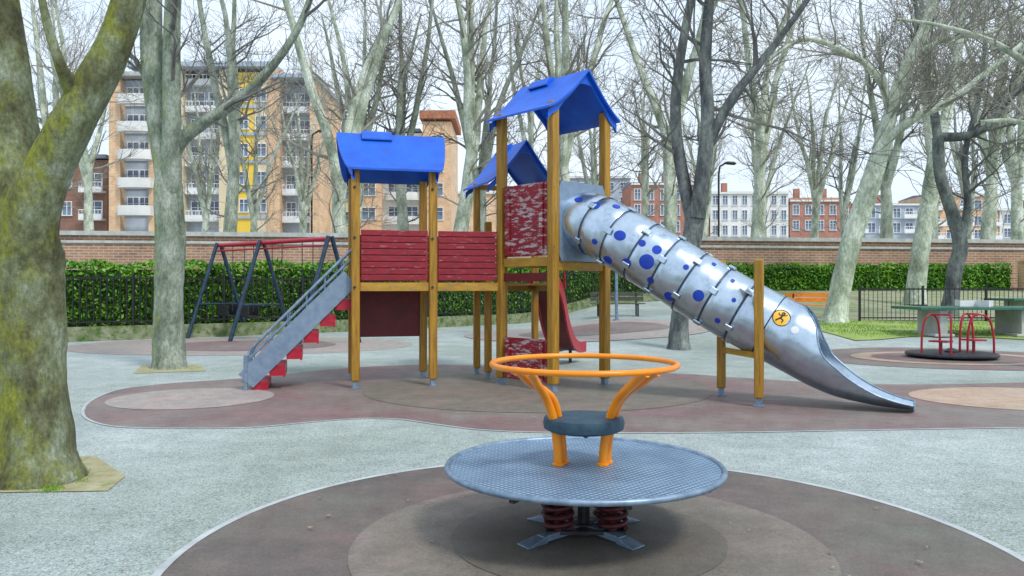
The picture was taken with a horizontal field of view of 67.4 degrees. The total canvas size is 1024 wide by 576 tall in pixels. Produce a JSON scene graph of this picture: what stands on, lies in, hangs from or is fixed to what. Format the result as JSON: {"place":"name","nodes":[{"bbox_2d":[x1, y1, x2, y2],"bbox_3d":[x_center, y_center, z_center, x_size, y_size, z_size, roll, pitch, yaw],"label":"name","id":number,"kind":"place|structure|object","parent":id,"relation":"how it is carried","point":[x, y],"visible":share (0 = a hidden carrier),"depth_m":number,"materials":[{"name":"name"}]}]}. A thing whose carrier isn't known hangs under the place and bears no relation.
{"place":"outdoors","nodes":[
{"label":"outdoors","id":0,"kind":"place"},
{"bbox_2d":[0,301,1023,575],"bbox_3d":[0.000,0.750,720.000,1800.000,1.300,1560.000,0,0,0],"label":"ground","id":1,"kind":"structure","parent":0,"point":[162,501],"depth_m":6.42,"materials":[{"name":"grey concrete"}]},
{"bbox_2d":[0,456,124,491],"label":"tree pit","id":2,"kind":"object","parent":1,"relation":"on","point":[105,477],"visible":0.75,"depth_m":5.59,"materials":[{"name":"soil"}]},
{"bbox_2d":[34,466,93,491],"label":"moss tufts","id":3,"kind":"object","parent":2,"relation":"on","point":[51,487],"visible":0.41,"depth_m":5.33,"materials":[{"name":"green plant"}]},
{"bbox_2d":[0,0,146,489],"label":"mossy tree","id":4,"kind":"object","parent":2,"relation":"on","point":[38,443],"visible":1,"depth_m":5.40,"materials":[{"name":"green plant"}]},
{"bbox_2d":[134,364,205,372],"bbox_3d":[-5.918,1.394,13.404,1.107,0.001,1.439,0,0,-20],"label":"tree pit","id":5,"kind":"object","parent":1,"relation":"on","point":[147,369],"visible":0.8,"depth_m":13.14,"materials":[{"name":"soil"}]},
{"bbox_2d":[89,0,358,369],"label":"grey tree","id":6,"kind":"object","parent":5,"relation":"on","point":[159,69],"visible":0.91,"depth_m":13.18,"materials":[{"name":"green plant"}]},
{"bbox_2d":[67,337,412,355],"bbox_3d":[-6.579,1.396,18.834,8.262,0.001,5.969,0,0,0],"label":"swing rubber patch","id":7,"kind":"object","parent":1,"relation":"on","point":[138,347],"visible":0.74,"depth_m":18.02,"materials":[{"name":"rubber"}]},
{"bbox_2d":[186,340,335,350],"bbox_3d":[-6.420,1.392,18.729,4.177,0.001,3.518,0,0,0],"label":"swing rubber patch","id":8,"kind":"object","parent":7,"relation":"on","point":[245,345],"visible":0.51,"depth_m":18.59,"materials":[{"name":"rubber"}]},
{"bbox_2d":[186,235,361,343],"bbox_3d":[-6.450,0.060,20.500,5.028,2.715,2.003,0,0,38],"label":"swing set","id":9,"kind":"object","parent":7,"relation":"on","point":[238,308],"visible":0.83,"depth_m":20.88,"materials":[{"name":"red metal"}]},
{"bbox_2d":[67,293,659,341],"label":"stone wall","id":10,"kind":"structure","parent":1,"relation":"on","point":[104,333],"depth_m":22.45,"materials":[{"name":"grey stone"}]},
{"bbox_2d":[66,270,644,325],"bbox_3d":[-3.084,0.070,27.098,33.482,1.900,1.235,0,0,-38],"label":"railing","id":11,"kind":"object","parent":10,"relation":"on","point":[133,320],"visible":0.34,"depth_m":22.28,"materials":[{"name":"black metal"}]},
{"bbox_2d":[65,257,747,326],"bbox_3d":[-2.916,0.112,27.870,34.722,2.918,2.368,0,0,-37],"label":"hedge","id":12,"kind":"object","parent":1,"relation":"on","point":[294,270],"visible":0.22,"depth_m":22.52,"materials":[{"name":"green plant"}]},
{"bbox_2d":[81,348,994,575],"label":"fallen leaves","id":13,"kind":"object","parent":1,"relation":"on","point":[439,523],"visible":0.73,"depth_m":4.50,"materials":[{"name":"brown plant"}]},
{"bbox_2d":[59,230,1023,287],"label":"brick wall","id":14,"kind":"structure","parent":1,"relation":"on","point":[124,247],"depth_m":39.92,"materials":[{"name":"brick"}]},
{"bbox_2d":[464,319,707,341],"bbox_3d":[2.200,1.204,22.500,7.200,0.363,6.800,0,0,0],"label":"rubber patch","id":15,"kind":"object","parent":1,"relation":"on","point":[694,328],"visible":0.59,"depth_m":21.06,"materials":[{"name":"brown rubber"}]},
{"bbox_2d":[519,322,669,336],"bbox_3d":[2.400,1.214,22.500,4.400,0.324,3.800,0,0,0],"label":"rubber patch","id":16,"kind":"object","parent":15,"relation":"on","point":[593,329],"visible":0.67,"depth_m":22.27,"materials":[{"name":"beige rubber"}]},
{"bbox_2d":[613,272,619,320],"bbox_3d":[3.400,0.094,25.000,0.220,1.950,0.220,0,0,0],"label":"sign post","id":17,"kind":"object","parent":15,"relation":"on","point":[616,297],"visible":0.83,"depth_m":24.96,"materials":[{"name":"metal"}]},
{"bbox_2d":[161,467,1023,575],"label":"rubber surface","id":18,"kind":"object","parent":1,"relation":"on","point":[882,539],"visible":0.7,"depth_m":4.40,"materials":[{"name":"brown rubber"}]},
{"bbox_2d":[151,465,1023,575],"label":"surface edging","id":19,"kind":"object","parent":18,"relation":"on","point":[164,566],"visible":0.72,"depth_m":4.67,"materials":[{"name":"grey concrete"}]},
{"bbox_2d":[348,491,841,575],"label":"rubber surface","id":20,"kind":"object","parent":18,"relation":"on","point":[398,543],"visible":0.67,"depth_m":4.20,"materials":[{"name":"rubber"}]},
{"bbox_2d":[451,502,727,575],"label":"rubber surface","id":21,"kind":"object","parent":20,"relation":"on","point":[675,543],"visible":0.78,"depth_m":4.11,"materials":[{"name":"grey rubber"}]},
{"bbox_2d":[444,353,727,549],"bbox_3d":[0.407,0.905,4.360,1.577,0.989,1.577,0,0,0],"label":"spinner carousel","id":22,"kind":"object","parent":21,"relation":"on","point":[566,467],"visible":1,"depth_m":4.19,"materials":[{"name":"metal"}]},
{"bbox_2d":[590,292,645,316],"bbox_3d":[3.750,0.574,27.260,1.900,0.863,0.570,0,0,0],"label":"park bench","id":23,"kind":"object","parent":1,"relation":"on","point":[635,298],"visible":0.88,"depth_m":27.45,"materials":[{"name":"brown wood"}]},
{"bbox_2d":[577,0,944,350],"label":"dark tree","id":24,"kind":"object","parent":1,"relation":"on","point":[694,201],"visible":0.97,"depth_m":17.17,"materials":[{"name":"grey plant"}]},
{"bbox_2d":[678,0,1023,322],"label":"leaning tree","id":25,"kind":"object","parent":1,"relation":"on","point":[836,309],"visible":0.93,"depth_m":23.45,"materials":[{"name":"grey plant"}]},
{"bbox_2d":[831,347,1023,369],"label":"roundabout rubber","id":26,"kind":"object","parent":1,"relation":"on","point":[842,355],"visible":0.41,"depth_m":14.37,"materials":[{"name":"rubber"}]},
{"bbox_2d":[850,351,1023,364],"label":"roundabout rubber","id":27,"kind":"object","parent":26,"relation":"on","point":[868,356],"visible":0.4,"depth_m":14.70,"materials":[{"name":"rubber"}]},
{"bbox_2d":[871,353,1023,362],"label":"roundabout rubber","id":28,"kind":"object","parent":27,"relation":"on","point":[1001,359],"visible":0.47,"depth_m":14.85,"materials":[{"name":"beige rubber"}]},
{"bbox_2d":[904,313,1000,359],"bbox_3d":[8.750,0.934,15.300,1.660,0.872,1.660,0,0,0],"label":"roundabout","id":29,"kind":"object","parent":28,"relation":"on","point":[948,353],"visible":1,"depth_m":15.09,"materials":[{"name":"metal"}]},
{"bbox_2d":[851,0,1023,125],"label":"overhanging tree","id":30,"kind":"object","parent":1,"relation":"on","point":[1012,53],"visible":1,"depth_m":12.50,"materials":[{"name":"grey plant"}]},
{"bbox_2d":[1015,260,1023,290],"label":"brick pier","id":31,"kind":"structure","parent":1,"relation":"on","point":[1020,273],"depth_m":39.84,"materials":[{"name":"beige stone"}]},
{"bbox_2d":[20,0,1023,207],"label":"sky","id":32,"kind":"structure","parent":0,"point":[902,188],"materials":[{"name":"white"}]},
{"bbox_2d":[85,365,1023,431],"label":"rubber field","id":33,"kind":"structure","parent":0,"point":[319,395],"depth_m":8.68,"materials":[{"name":"rubber"}]},
{"bbox_2d":[105,388,273,409],"bbox_3d":[-4.055,1.392,9.748,1.995,0.001,1.905,0,0,0],"label":"rubber patch","id":34,"kind":"object","parent":33,"relation":"on","point":[194,398],"visible":0.98,"depth_m":9.68,"materials":[{"name":"grey rubber"}]},
{"bbox_2d":[362,372,712,412],"bbox_3d":[0.342,1.392,10.649,4.780,0.001,4.156,0,0,0],"label":"rubber patch","id":35,"kind":"object","parent":33,"relation":"on","point":[466,392],"visible":0.72,"depth_m":10.13,"materials":[{"name":"brown rubber"}]},
{"bbox_2d":[81,372,1023,432],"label":"field edging","id":36,"kind":"object","parent":33,"relation":"on","point":[82,410],"visible":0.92,"depth_m":7.67,"materials":[{"name":"grey concrete"}]},
{"bbox_2d":[238,69,915,410],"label":"play tower","id":37,"kind":"structure","parent":33,"relation":"on","point":[541,210],"depth_m":10.70,"materials":[{"name":"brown wood"}]},
{"bbox_2d":[909,387,1023,409],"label":"rubber patch","id":38,"kind":"object","parent":33,"relation":"on","point":[999,398],"visible":1,"depth_m":9.85,"materials":[{"name":"rubber"}]},
{"bbox_2d":[776,290,1023,319],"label":"bank","id":39,"kind":"structure","parent":0,"point":[818,311],"depth_m":33.88,"materials":[{"name":"plant"}]},
{"bbox_2d":[785,293,849,305],"bbox_3d":[10.350,0.596,26.060,2.000,0.863,0.570,0,0,0],"label":"park bench","id":40,"kind":"object","parent":39,"relation":"on","point":[792,295],"visible":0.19,"depth_m":26.25,"materials":[{"name":"orange wood"}]},
{"bbox_2d":[743,261,1012,290],"bbox_3d":[18.993,-0.579,40.294,14.145,1.720,1.292,0,0,0],"label":"hedge","id":41,"kind":"object","parent":39,"relation":"on","point":[809,277],"visible":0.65,"depth_m":39.93,"materials":[{"name":"green plant"}]},
{"bbox_2d":[828,0,1023,315],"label":"crooked tree","id":42,"kind":"object","parent":39,"relation":"on","point":[958,225],"visible":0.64,"depth_m":26.83,"materials":[{"name":"grey plant"}]},
{"bbox_2d":[874,0,1023,304],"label":"mottled tree","id":43,"kind":"object","parent":39,"relation":"on","point":[917,274],"visible":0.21,"depth_m":32.79,"materials":[{"name":"grey plant"}]},
{"bbox_2d":[819,320,1023,339],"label":"lawn","id":44,"kind":"structure","parent":0,"point":[850,335],"depth_m":20.99,"materials":[{"name":"plant"}]},
{"bbox_2d":[858,286,1023,320],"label":"railing","id":45,"kind":"object","parent":44,"relation":"on","point":[922,288],"visible":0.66,"depth_m":24.29,"materials":[{"name":"black metal"}]},
{"bbox_2d":[892,300,1023,336],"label":"table tennis","id":46,"kind":"object","parent":44,"relation":"on","point":[1009,320],"visible":0.83,"depth_m":19.77,"materials":[{"name":"concrete"}]},
{"bbox_2d":[984,298,1023,305],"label":"table tennis","id":47,"kind":"object","parent":44,"relation":"on","point":[1016,301],"visible":0.34,"depth_m":23.87,"materials":[{"name":"concrete"}]},
{"label":"embankment road","id":48,"kind":"structure","parent":0,"visible":0},
{"bbox_2d":[60,154,108,230],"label":"brick house","id":49,"kind":"structure","parent":48,"relation":"on","point":[71,219],"depth_m":84.00,"materials":[{"name":"brick"}]},
{"bbox_2d":[61,201,72,215],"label":"window","id":50,"kind":"structure","parent":49,"relation":"in","point":[66,211],"depth_m":83.94,"materials":[{"name":"white glass"}]},
{"bbox_2d":[93,201,102,217],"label":"window","id":51,"kind":"structure","parent":49,"relation":"in","point":[96,204],"depth_m":83.94,"materials":[{"name":"white glass"}]},
{"bbox_2d":[25,0,149,230],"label":"plane tree","id":52,"kind":"object","parent":48,"relation":"on","point":[86,164],"visible":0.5,"depth_m":40.70,"materials":[{"name":"grey plant"}]},
{"bbox_2d":[22,0,185,192],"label":"plane tree","id":53,"kind":"object","parent":48,"relation":"on","point":[42,104],"visible":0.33,"depth_m":50.46,"materials":[{"name":"grey plant"}]},
{"bbox_2d":[135,36,243,231],"bbox_3d":[-25.932,-11.277,62.010,8.199,19.017,12.798,0,0,-24],"label":"plane tree","id":54,"kind":"object","parent":48,"relation":"on","point":[200,182],"visible":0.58,"depth_m":61.68,"materials":[{"name":"grey plant"}]},
{"bbox_2d":[109,61,340,232],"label":"apartment building","id":55,"kind":"structure","parent":48,"relation":"on","point":[131,201],"depth_m":80.28,"materials":[{"name":"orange brick"}]},
{"bbox_2d":[127,197,138,204],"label":"window","id":56,"kind":"structure","parent":55,"relation":"in","point":[130,200],"depth_m":80.85,"materials":[{"name":"white glass"}]},
{"bbox_2d":[126,170,139,188],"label":"window","id":57,"kind":"structure","parent":55,"relation":"in","point":[130,173],"depth_m":80.85,"materials":[{"name":"glass"}]},
{"bbox_2d":[126,142,139,160],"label":"window","id":58,"kind":"structure","parent":55,"relation":"in","point":[128,143],"depth_m":80.85,"materials":[{"name":"glass"}]},
{"bbox_2d":[126,114,139,133],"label":"window","id":59,"kind":"structure","parent":55,"relation":"in","point":[133,117],"depth_m":80.85,"materials":[{"name":"grey glass"}]},
{"bbox_2d":[191,201,201,214],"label":"window","id":60,"kind":"structure","parent":55,"relation":"in","point":[196,206],"depth_m":81.56,"materials":[{"name":"grey glass"}]},
{"bbox_2d":[191,92,204,104],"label":"window","id":61,"kind":"structure","parent":55,"relation":"in","point":[197,94],"depth_m":81.56,"materials":[{"name":"grey glass"}]},
{"bbox_2d":[210,201,218,214],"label":"window","id":62,"kind":"structure","parent":55,"relation":"in","point":[214,204],"depth_m":81.56,"materials":[{"name":"white glass"}]},
{"bbox_2d":[238,199,248,212],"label":"window","id":63,"kind":"structure","parent":55,"relation":"in","point":[243,206],"depth_m":80.20,"materials":[{"name":"glass"}]},
{"bbox_2d":[254,115,266,129],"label":"window","id":64,"kind":"structure","parent":55,"relation":"in","point":[261,117],"depth_m":80.16,"materials":[{"name":"grey glass"}]},
{"bbox_2d":[258,143,266,156],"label":"window","id":65,"kind":"structure","parent":55,"relation":"in","point":[260,154],"depth_m":80.16,"materials":[{"name":"white glass"}]},
{"bbox_2d":[259,199,267,212],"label":"window","id":66,"kind":"structure","parent":55,"relation":"in","point":[263,207],"depth_m":80.16,"materials":[{"name":"white glass"}]},
{"bbox_2d":[286,175,295,188],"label":"window","id":67,"kind":"structure","parent":55,"relation":"in","point":[288,181],"depth_m":81.46,"materials":[{"name":"grey glass"}]},
{"bbox_2d":[286,202,296,215],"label":"window","id":68,"kind":"structure","parent":55,"relation":"in","point":[288,204],"depth_m":81.46,"materials":[{"name":"glass"}]},
{"bbox_2d":[298,93,309,105],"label":"window","id":69,"kind":"structure","parent":55,"relation":"in","point":[306,98],"depth_m":81.46,"materials":[{"name":"grey glass"}]},
{"bbox_2d":[144,0,335,231],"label":"plane tree","id":70,"kind":"object","parent":48,"relation":"on","point":[230,128],"visible":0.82,"depth_m":42.81,"materials":[{"name":"grey plant"}]},
{"bbox_2d":[181,6,331,231],"bbox_3d":[-20.462,-11.103,59.953,13.152,18.643,9.187,0,0,-43],"label":"plane tree","id":71,"kind":"object","parent":48,"relation":"on","point":[254,202],"visible":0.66,"depth_m":60.03,"materials":[{"name":"grey plant"}]},
{"bbox_2d":[251,28,375,232],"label":"plane tree","id":72,"kind":"object","parent":48,"relation":"on","point":[304,192],"visible":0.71,"depth_m":69.08,"materials":[{"name":"grey plant"}]},
{"bbox_2d":[311,129,320,232],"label":"street lamp","id":73,"kind":"object","parent":48,"relation":"on","point":[311,181],"visible":0.48,"depth_m":69.93,"materials":[{"name":"black metal"}]},
{"bbox_2d":[196,0,465,232],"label":"plane tree","id":74,"kind":"object","parent":48,"relation":"on","point":[355,120],"visible":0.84,"depth_m":40.10,"materials":[{"name":"grey plant"}]},
{"bbox_2d":[286,0,458,232],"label":"plane tree","id":75,"kind":"object","parent":48,"relation":"on","point":[375,100],"visible":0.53,"depth_m":43.42,"materials":[{"name":"grey plant"}]},
{"bbox_2d":[309,0,465,229],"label":"plane tree","id":76,"kind":"object","parent":48,"relation":"on","point":[400,118],"visible":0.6,"depth_m":43.67,"materials":[{"name":"grey plant"}]},
{"bbox_2d":[341,110,460,233],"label":"orange roofed flats","id":77,"kind":"structure","parent":48,"relation":"on","point":[447,183],"depth_m":98.00,"materials":[{"name":"brick"}]},
{"bbox_2d":[362,207,375,219],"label":"window","id":78,"kind":"structure","parent":77,"relation":"in","point":[365,214],"depth_m":97.95,"materials":[{"name":"glass"}]},
{"bbox_2d":[364,183,375,195],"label":"window","id":79,"kind":"structure","parent":77,"relation":"in","point":[367,191],"depth_m":97.95,"materials":[{"name":"glass"}]},
{"bbox_2d":[388,206,396,215],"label":"window","id":80,"kind":"structure","parent":77,"relation":"in","point":[393,208],"depth_m":99.15,"materials":[{"name":"glass"}]},
{"bbox_2d":[407,206,417,215],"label":"window","id":81,"kind":"structure","parent":77,"relation":"in","point":[412,210],"depth_m":99.15,"materials":[{"name":"grey glass"}]},
{"bbox_2d":[437,207,442,219],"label":"window","id":82,"kind":"structure","parent":77,"relation":"in","point":[439,209],"depth_m":97.95,"materials":[{"name":"glass"}]},
{"bbox_2d":[357,0,591,231],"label":"plane tree","id":83,"kind":"object","parent":48,"relation":"on","point":[487,137],"visible":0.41,"depth_m":45.51,"materials":[{"name":"grey plant"}]},
{"bbox_2d":[458,183,495,231],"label":"brick flats","id":84,"kind":"structure","parent":48,"relation":"on","point":[491,218],"depth_m":128.00,"materials":[{"name":"brick"}]},
{"bbox_2d":[353,0,610,230],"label":"plane tree","id":85,"kind":"object","parent":48,"relation":"on","point":[471,105],"visible":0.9,"depth_m":40.21,"materials":[{"name":"grey plant"}]},
{"bbox_2d":[486,0,592,213],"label":"plane tree","id":86,"kind":"object","parent":48,"relation":"on","point":[530,129],"visible":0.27,"depth_m":56.48,"materials":[{"name":"grey plant"}]},
{"bbox_2d":[487,0,667,184],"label":"plane tree","id":87,"kind":"object","parent":48,"relation":"on","point":[564,66],"visible":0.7,"depth_m":41.93,"materials":[{"name":"grey plant"}]},
{"bbox_2d":[538,47,645,186],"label":"plane tree","id":88,"kind":"object","parent":48,"relation":"on","point":[594,164],"visible":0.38,"depth_m":65.97,"materials":[{"name":"grey plant"}]},
{"bbox_2d":[570,176,630,202],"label":"grey block","id":89,"kind":"structure","parent":48,"relation":"on","point":[617,194],"depth_m":140.00,"materials":[{"name":"stone"}]},
{"bbox_2d":[582,32,719,217],"bbox_3d":[9.607,-9.493,49.595,8.249,15.461,8.905,0,0,-31],"label":"plane tree","id":90,"kind":"object","parent":48,"relation":"on","point":[644,182],"visible":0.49,"depth_m":49.45,"materials":[{"name":"grey plant"}]},
{"bbox_2d":[548,0,755,233],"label":"plane tree","id":91,"kind":"object","parent":48,"relation":"on","point":[670,205],"visible":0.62,"depth_m":43.60,"materials":[{"name":"grey plant"}]},
{"bbox_2d":[622,173,708,236],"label":"red town house","id":92,"kind":"structure","parent":48,"relation":"on","point":[631,197],"depth_m":125.00,"materials":[{"name":"brick"}]},
{"bbox_2d":[634,189,640,199],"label":"window","id":93,"kind":"structure","parent":92,"relation":"in","point":[637,192],"depth_m":124.94,"materials":[{"name":"white glass"}]},
{"bbox_2d":[638,47,744,236],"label":"plane tree","id":94,"kind":"object","parent":48,"relation":"on","point":[713,169],"visible":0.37,"depth_m":74.48,"materials":[{"name":"grey plant"}]},
{"bbox_2d":[718,161,735,236],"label":"street lamp","id":95,"kind":"object","parent":48,"relation":"on","point":[728,163],"visible":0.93,"depth_m":69.93,"materials":[{"name":"black metal"}]},
{"bbox_2d":[709,183,789,236],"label":"white town house","id":96,"kind":"structure","parent":48,"relation":"on","point":[734,206],"depth_m":125.00,"materials":[{"name":"paint"}]},
{"bbox_2d":[675,0,839,236],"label":"plane tree","id":97,"kind":"object","parent":48,"relation":"on","point":[762,133],"visible":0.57,"depth_m":42.85,"materials":[{"name":"grey plant"}]},
{"bbox_2d":[713,14,860,236],"bbox_3d":[21.355,-11.908,62.261,8.745,20.284,13.651,0,0,-41],"label":"plane tree","id":98,"kind":"object","parent":48,"relation":"on","point":[752,134],"visible":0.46,"depth_m":61.50,"materials":[{"name":"grey plant"}]},
{"bbox_2d":[788,189,851,237],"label":"brick terrace","id":99,"kind":"structure","parent":48,"relation":"on","point":[827,216],"depth_m":125.00,"materials":[{"name":"brick"}]},
{"bbox_2d":[765,1,899,237],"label":"plane tree","id":100,"kind":"object","parent":48,"relation":"on","point":[817,189],"visible":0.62,"depth_m":51.28,"materials":[{"name":"grey plant"}]},
{"bbox_2d":[789,43,894,237],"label":"plane tree","id":101,"kind":"object","parent":48,"relation":"on","point":[844,200],"visible":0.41,"depth_m":67.70,"materials":[{"name":"grey plant"}]},
{"bbox_2d":[851,195,919,238],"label":"grey modern flats","id":102,"kind":"structure","parent":48,"relation":"on","point":[904,219],"depth_m":124.95,"materials":[{"name":"paint"}]},
{"bbox_2d":[783,0,1017,237],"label":"plane tree","id":103,"kind":"object","parent":48,"relation":"on","point":[886,220],"visible":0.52,"depth_m":42.91,"materials":[{"name":"grey plant"}]},
{"bbox_2d":[864,0,1013,238],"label":"plane tree","id":104,"kind":"object","parent":48,"relation":"on","point":[935,230],"visible":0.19,"depth_m":57.92,"materials":[{"name":"grey plant"}]},
{"bbox_2d":[898,189,1001,238],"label":"brick flats","id":105,"kind":"structure","parent":48,"relation":"on","point":[944,232],"depth_m":124.95,"materials":[{"name":"brick"}]},
{"bbox_2d":[884,0,1023,238],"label":"plane tree","id":106,"kind":"object","parent":48,"relation":"on","point":[989,215],"visible":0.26,"depth_m":43.82,"materials":[{"name":"grey plant"}]},
{"bbox_2d":[893,0,1023,239],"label":"plane tree","id":107,"kind":"object","parent":48,"relation":"on","point":[1017,226],"visible":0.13,"depth_m":50.39,"materials":[{"name":"grey plant"}]},
{"bbox_2d":[910,54,1013,238],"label":"plane tree","id":108,"kind":"object","parent":48,"relation":"on","point":[957,163],"visible":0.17,"depth_m":73.54,"materials":[{"name":"grey plant"}]},
{"bbox_2d":[998,202,1023,239],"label":"flats","id":109,"kind":"structure","parent":48,"relation":"on","point":[1006,232],"depth_m":124.96,"materials":[{"name":"paint"}]},
{"bbox_2d":[1003,228,1010,237],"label":"window","id":110,"kind":"structure","parent":109,"relation":"in","point":[1006,231],"depth_m":124.94,"materials":[{"name":"grey glass"}]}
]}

